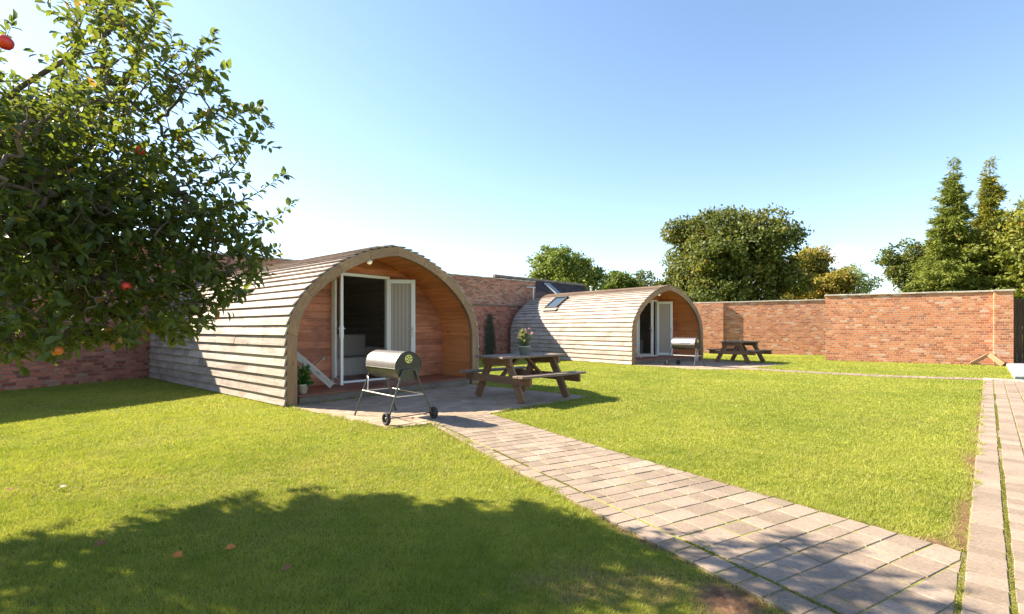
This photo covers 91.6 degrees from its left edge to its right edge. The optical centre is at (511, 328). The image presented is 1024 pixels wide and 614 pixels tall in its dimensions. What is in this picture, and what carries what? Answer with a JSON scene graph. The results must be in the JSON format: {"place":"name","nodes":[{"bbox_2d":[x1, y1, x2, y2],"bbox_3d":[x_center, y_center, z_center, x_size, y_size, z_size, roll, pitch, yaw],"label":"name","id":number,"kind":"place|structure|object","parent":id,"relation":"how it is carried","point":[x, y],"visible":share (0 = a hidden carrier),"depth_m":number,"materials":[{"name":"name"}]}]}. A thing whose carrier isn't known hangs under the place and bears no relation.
{"place":"outdoors","nodes":[
{"label":"outdoors","id":0,"kind":"place"},
{"bbox_2d":[288,384,590,428],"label":"patio","id":1,"kind":"structure","parent":0,"point":[456,400],"depth_m":7.77,"materials":[{"name":"grey stone"}]},
{"bbox_2d":[354,349,437,424],"bbox_3d":[-1.578,0.741,6.636,0.734,0.898,1.010,0,0,-43],"label":"barrel barbecue","id":2,"kind":"object","parent":1,"relation":"on","point":[399,365],"visible":1,"depth_m":6.44,"materials":[{"name":"metal"}]},
{"bbox_2d":[459,352,585,403],"bbox_3d":[0.172,0.831,8.601,1.510,0.755,1.640,0,0,-42],"label":"picnic table","id":3,"kind":"object","parent":1,"relation":"on","point":[521,382],"visible":0.97,"depth_m":8.44,"materials":[{"name":"brown wood"}]},
{"bbox_2d":[515,328,532,354],"bbox_3d":[0.232,0.215,8.644,0.369,0.474,0.272,0,0,-37],"label":"potted plant","id":4,"kind":"object","parent":3,"relation":"on","point":[523,344],"visible":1,"depth_m":8.57,"materials":[{"name":"green plant"}]},
{"bbox_2d":[0,353,1019,613],"bbox_3d":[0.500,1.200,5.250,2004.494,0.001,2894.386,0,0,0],"label":"ground","id":5,"kind":"structure","parent":0,"point":[720,597],"depth_m":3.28,"materials":[{"name":"green plant"}]},
{"bbox_2d":[0,242,176,390],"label":"brick wall","id":6,"kind":"structure","parent":5,"relation":"on","point":[104,363],"depth_m":10.84,"materials":[{"name":"brick"}]},
{"bbox_2d":[94,540,105,545],"bbox_3d":[-2.219,1.156,2.686,0.042,0.019,0.048,0,0,-9],"label":"fallen leaf","id":7,"kind":"object","parent":5,"relation":"on","point":[99,542],"visible":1,"depth_m":2.69,"materials":[{"name":"brown plant"}]},
{"bbox_2d":[0,0,299,376],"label":"apple tree","id":8,"kind":"object","parent":5,"relation":"on","point":[57,208],"visible":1,"depth_m":3.34,"materials":[{"name":"green plant"}]},
{"bbox_2d":[0,31,14,49],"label":"apple","id":9,"kind":"object","parent":8,"relation":"hanging from","point":[7,42],"visible":1,"depth_m":2.64,"materials":[{"name":"red plant"}]},
{"bbox_2d":[50,345,63,354],"bbox_3d":[-2.761,0.124,3.020,0.060,0.075,0.059,0,0,0],"label":"apple","id":10,"kind":"object","parent":8,"relation":"attached to","point":[59,350],"visible":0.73,"depth_m":3.01,"materials":[{"name":"orange plant"}]},
{"bbox_2d":[121,281,131,289],"bbox_3d":[-2.450,-0.276,3.160,0.060,0.075,0.059,0,0,0],"label":"apple","id":11,"kind":"object","parent":8,"relation":"attached to","point":[125,285],"visible":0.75,"depth_m":3.14,"materials":[{"name":"red plant"}]},
{"bbox_2d":[135,145,145,154],"bbox_3d":[-2.500,-1.212,3.350,0.060,0.075,0.059,0,0,0],"label":"apple","id":12,"kind":"object","parent":8,"relation":"hanging from","point":[137,151],"visible":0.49,"depth_m":3.33,"materials":[{"name":"red plant"}]},
{"bbox_2d":[172,551,182,557],"bbox_3d":[-1.715,1.156,2.548,0.041,0.020,0.048,0,0,-41],"label":"fallen leaf","id":13,"kind":"object","parent":5,"relation":"on","point":[177,554],"visible":1,"depth_m":2.55,"materials":[{"name":"orange plant"}]},
{"bbox_2d":[226,544,235,548],"bbox_3d":[-1.493,1.157,2.643,0.034,0.017,0.040,0,0,21],"label":"fallen leaf","id":14,"kind":"object","parent":5,"relation":"on","point":[230,546],"visible":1,"depth_m":2.64,"materials":[{"name":"orange plant"}]},
{"bbox_2d":[282,563,291,570],"bbox_3d":[-1.089,1.156,2.413,0.042,0.019,0.048,0,0,-9],"label":"fallen leaf","id":15,"kind":"object","parent":5,"relation":"on","point":[286,567],"visible":1,"depth_m":2.41,"materials":[{"name":"brown plant"}]},
{"bbox_2d":[149,245,478,405],"bbox_3d":[-4.735,-0.163,11.394,6.958,2.726,4.266,0,0,40],"label":"camping pod","id":16,"kind":"object","parent":5,"relation":"on","point":[313,310],"visible":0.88,"depth_m":9.43,"materials":[{"name":"brown wood"}]},
{"bbox_2d":[297,362,313,393],"bbox_3d":[-3.329,0.786,7.931,0.348,0.503,0.364,0,0,0],"label":"potted plant","id":17,"kind":"object","parent":16,"relation":"on","point":[303,383],"visible":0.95,"depth_m":7.89,"materials":[{"name":"green plant"}]},
{"bbox_2d":[297,351,333,387],"bbox_3d":[-3.425,0.652,8.388,0.298,0.746,0.773,0,0,40],"label":"folding rack","id":18,"kind":"object","parent":16,"relation":"on","point":[323,378],"visible":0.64,"depth_m":8.41,"materials":[{"name":"grey wood"}]},
{"bbox_2d":[334,273,345,384],"bbox_3d":[-3.158,0.005,9.040,0.153,2.010,0.575,0,0,-32],"label":"door","id":19,"kind":"structure","parent":16,"relation":"in","point":[339,328],"depth_m":9.00,"materials":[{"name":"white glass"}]},
{"bbox_2d":[343,334,384,375],"bbox_3d":[-3.925,0.595,11.201,0.950,0.900,2.180,0,0,40],"label":"sofa","id":20,"kind":"object","parent":16,"relation":"on","point":[356,350],"visible":0.29,"depth_m":11.70,"materials":[{"name":"grey fabric"}]},
{"bbox_2d":[387,279,414,352],"bbox_3d":[-2.277,0.005,10.212,0.575,2.010,0.153,0,0,-8],"label":"door","id":21,"kind":"structure","parent":16,"relation":"in","point":[400,293],"depth_m":10.20,"materials":[{"name":"white glass"}]},
{"bbox_2d":[177,251,535,354],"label":"brick wall","id":22,"kind":"structure","parent":5,"relation":"on","point":[497,304],"depth_m":20.94,"materials":[{"name":"brick"}]},
{"bbox_2d":[526,287,535,298],"bbox_3d":[0.846,-1.485,22.389,0.494,0.770,0.068,0,0,-31],"label":"vent pipe","id":23,"kind":"object","parent":22,"relation":"attached to","point":[532,291],"visible":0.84,"depth_m":22.43,"materials":[{"name":"metal"}]},
{"bbox_2d":[493,274,587,298],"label":"outbuilding","id":24,"kind":"structure","parent":5,"relation":"on","point":[543,287],"depth_m":26.12,"materials":[{"name":"tile"}]},
{"bbox_2d":[544,283,559,293],"bbox_3d":[2.133,-2.068,26.037,0.854,0.639,0.420,0,0,44],"label":"roof window","id":25,"kind":"structure","parent":24,"relation":"in","point":[548,285],"depth_m":25.97,"materials":[{"name":"glass"}]},
{"bbox_2d":[524,241,610,290],"bbox_3d":[4.100,-3.012,41.822,7.588,8.462,9.087,0,0,0],"label":"broadleaf tree","id":26,"kind":"object","parent":5,"relation":"on","point":[561,264],"visible":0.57,"depth_m":39.13,"materials":[{"name":"green plant"}]},
{"bbox_2d":[510,285,703,364],"bbox_3d":[3.591,-0.285,20.044,4.267,2.970,6.458,0,0,-38],"label":"camping pod","id":27,"kind":"object","parent":5,"relation":"on","point":[622,325],"visible":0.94,"depth_m":18.44,"materials":[{"name":"brown wood"}]},
{"bbox_2d":[638,300,652,356],"bbox_3d":[4.782,0.005,17.856,0.570,2.010,0.153,0,0,28],"label":"door","id":28,"kind":"structure","parent":27,"relation":"in","point":[645,321],"depth_m":17.83,"materials":[{"name":"clear glass"}]},
{"bbox_2d":[657,301,672,354],"bbox_3d":[5.708,0.005,18.603,0.570,2.010,0.153,0,0,19],"label":"door","id":29,"kind":"structure","parent":27,"relation":"in","point":[664,309],"depth_m":18.60,"materials":[{"name":"white glass"}]},
{"bbox_2d":[598,269,642,289],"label":"broadleaf tree","id":30,"kind":"object","parent":5,"relation":"on","point":[618,280],"visible":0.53,"depth_m":44.18,"materials":[{"name":"green plant"}]},
{"bbox_2d":[631,269,661,286],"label":"broadleaf tree","id":31,"kind":"object","parent":5,"relation":"on","point":[640,274],"visible":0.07,"depth_m":49.39,"materials":[{"name":"green plant"}]},
{"bbox_2d":[655,212,711,295],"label":"broadleaf tree","id":32,"kind":"object","parent":5,"relation":"on","point":[676,237],"visible":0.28,"depth_m":42.48,"materials":[{"name":"green plant"}]},
{"bbox_2d":[665,202,820,301],"bbox_3d":[17.593,-4.430,39.640,10.314,11.298,9.392,0,0,0],"label":"broadleaf tree","id":33,"kind":"object","parent":5,"relation":"on","point":[735,256],"visible":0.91,"depth_m":37.38,"materials":[{"name":"green plant"}]},
{"bbox_2d":[694,299,824,354],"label":"brick wall","id":34,"kind":"structure","parent":5,"relation":"on","point":[791,327],"depth_m":23.13,"materials":[{"name":"brick"}]},
{"bbox_2d":[780,244,838,299],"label":"broadleaf tree","id":35,"kind":"object","parent":5,"relation":"on","point":[816,260],"visible":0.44,"depth_m":44.19,"materials":[{"name":"green plant"}]},
{"bbox_2d":[788,265,860,299],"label":"broadleaf tree","id":36,"kind":"object","parent":5,"relation":"on","point":[837,282],"visible":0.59,"depth_m":41.36,"materials":[{"name":"green plant"}]},
{"bbox_2d":[839,262,888,293],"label":"broadleaf tree","id":37,"kind":"object","parent":5,"relation":"on","point":[865,288],"visible":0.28,"depth_m":46.95,"materials":[{"name":"green plant"}]},
{"bbox_2d":[871,238,927,292],"bbox_3d":[31.228,-2.874,38.284,5.238,8.186,5.690,0,0,-28],"label":"broadleaf tree","id":38,"kind":"object","parent":5,"relation":"on","point":[897,270],"visible":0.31,"depth_m":38.03,"materials":[{"name":"green plant"}]},
{"bbox_2d":[825,289,1015,365],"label":"brick wall","id":39,"kind":"structure","parent":5,"relation":"on","point":[955,327],"depth_m":17.08,"materials":[{"name":"brick"}]},
{"bbox_2d":[1014,299,1023,362],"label":"gate","id":40,"kind":"structure","parent":39,"relation":"attached to","point":[1018,330],"depth_m":16.10,"materials":[{"name":"black wood"}]},
{"bbox_2d":[908,250,972,280],"bbox_3d":[30.345,-2.920,35.224,6.360,8.240,6.702,0,0,-37],"label":"spruce tree","id":41,"kind":"object","parent":5,"relation":"on","point":[914,276],"depth_m":35.78,"materials":[{"name":"green plant"}]},
{"bbox_2d":[899,157,1012,292],"bbox_3d":[29.189,-5.103,32.908,5.901,12.606,7.006,0,0,-15],"label":"spruce tree","id":42,"kind":"object","parent":5,"relation":"on","point":[942,270],"visible":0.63,"depth_m":32.43,"materials":[{"name":"green plant"}]},
{"bbox_2d":[943,195,1023,298],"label":"broadleaf tree","id":43,"kind":"object","parent":5,"relation":"on","point":[1006,238],"visible":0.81,"depth_m":30.61,"materials":[{"name":"green plant"}]},
{"bbox_2d":[969,353,1004,365],"bbox_3d":[15.268,0.995,15.994,0.834,0.414,0.241,0,0,43],"label":"wooden trestle","id":44,"kind":"object","parent":5,"relation":"on","point":[995,359],"visible":0.97,"depth_m":15.97,"materials":[{"name":"brown wood"}]},
{"bbox_2d":[967,156,1023,289],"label":"spruce tree","id":45,"kind":"object","parent":5,"relation":"on","point":[988,205],"visible":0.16,"depth_m":33.74,"materials":[{"name":"green plant"}]},
{"bbox_2d":[983,378,1023,381],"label":"kerb","id":46,"kind":"structure","parent":5,"relation":"on","point":[1008,380],"depth_m":11.13,"materials":[{"name":"concrete"}]},
{"bbox_2d":[0,0,1023,298],"label":"sky","id":47,"kind":"structure","parent":0,"point":[468,136],"materials":[{"name":"blue"}]},
{"bbox_2d":[424,413,964,613],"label":"path","id":48,"kind":"structure","parent":0,"point":[841,565],"depth_m":2.89,"materials":[{"name":"beige stone"}]},
{"bbox_2d":[638,360,785,369],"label":"patio","id":49,"kind":"structure","parent":0,"point":[714,364],"depth_m":16.32,"materials":[{"name":"grey stone"}]},
{"bbox_2d":[664,337,704,366],"bbox_3d":[5.478,0.741,15.775,0.734,0.898,1.010,0,0,-41],"label":"barrel barbecue","id":50,"kind":"object","parent":49,"relation":"on","point":[687,343],"visible":1,"depth_m":15.62,"materials":[{"name":"metal"}]},
{"bbox_2d":[707,341,772,363],"bbox_3d":[8.018,0.831,17.498,1.510,0.755,1.640,0,0,-38],"label":"picnic table","id":51,"kind":"object","parent":49,"relation":"on","point":[739,348],"visible":0.99,"depth_m":17.33,"materials":[{"name":"brown wood"}]},
{"bbox_2d":[732,367,982,380],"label":"garden path","id":52,"kind":"structure","parent":0,"point":[901,376],"depth_m":12.69,"materials":[{"name":"grey stone"}]},
{"bbox_2d":[960,380,1023,613],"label":"pavement","id":53,"kind":"structure","parent":0,"point":[985,575],"depth_m":3.23,"materials":[{"name":"beige stone"}]},
{"bbox_2d":[441,394,1018,613],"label":"moss","id":54,"kind":"object","parent":53,"relation":"on","point":[1006,521],"visible":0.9,"depth_m":2.61,"materials":[{"name":"green plant"}]},
{"bbox_2d":[1006,363,1023,379],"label":"walkway","id":55,"kind":"structure","parent":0,"point":[1016,370],"depth_m":13.41,"materials":[{"name":"grey concrete"}]}
]}

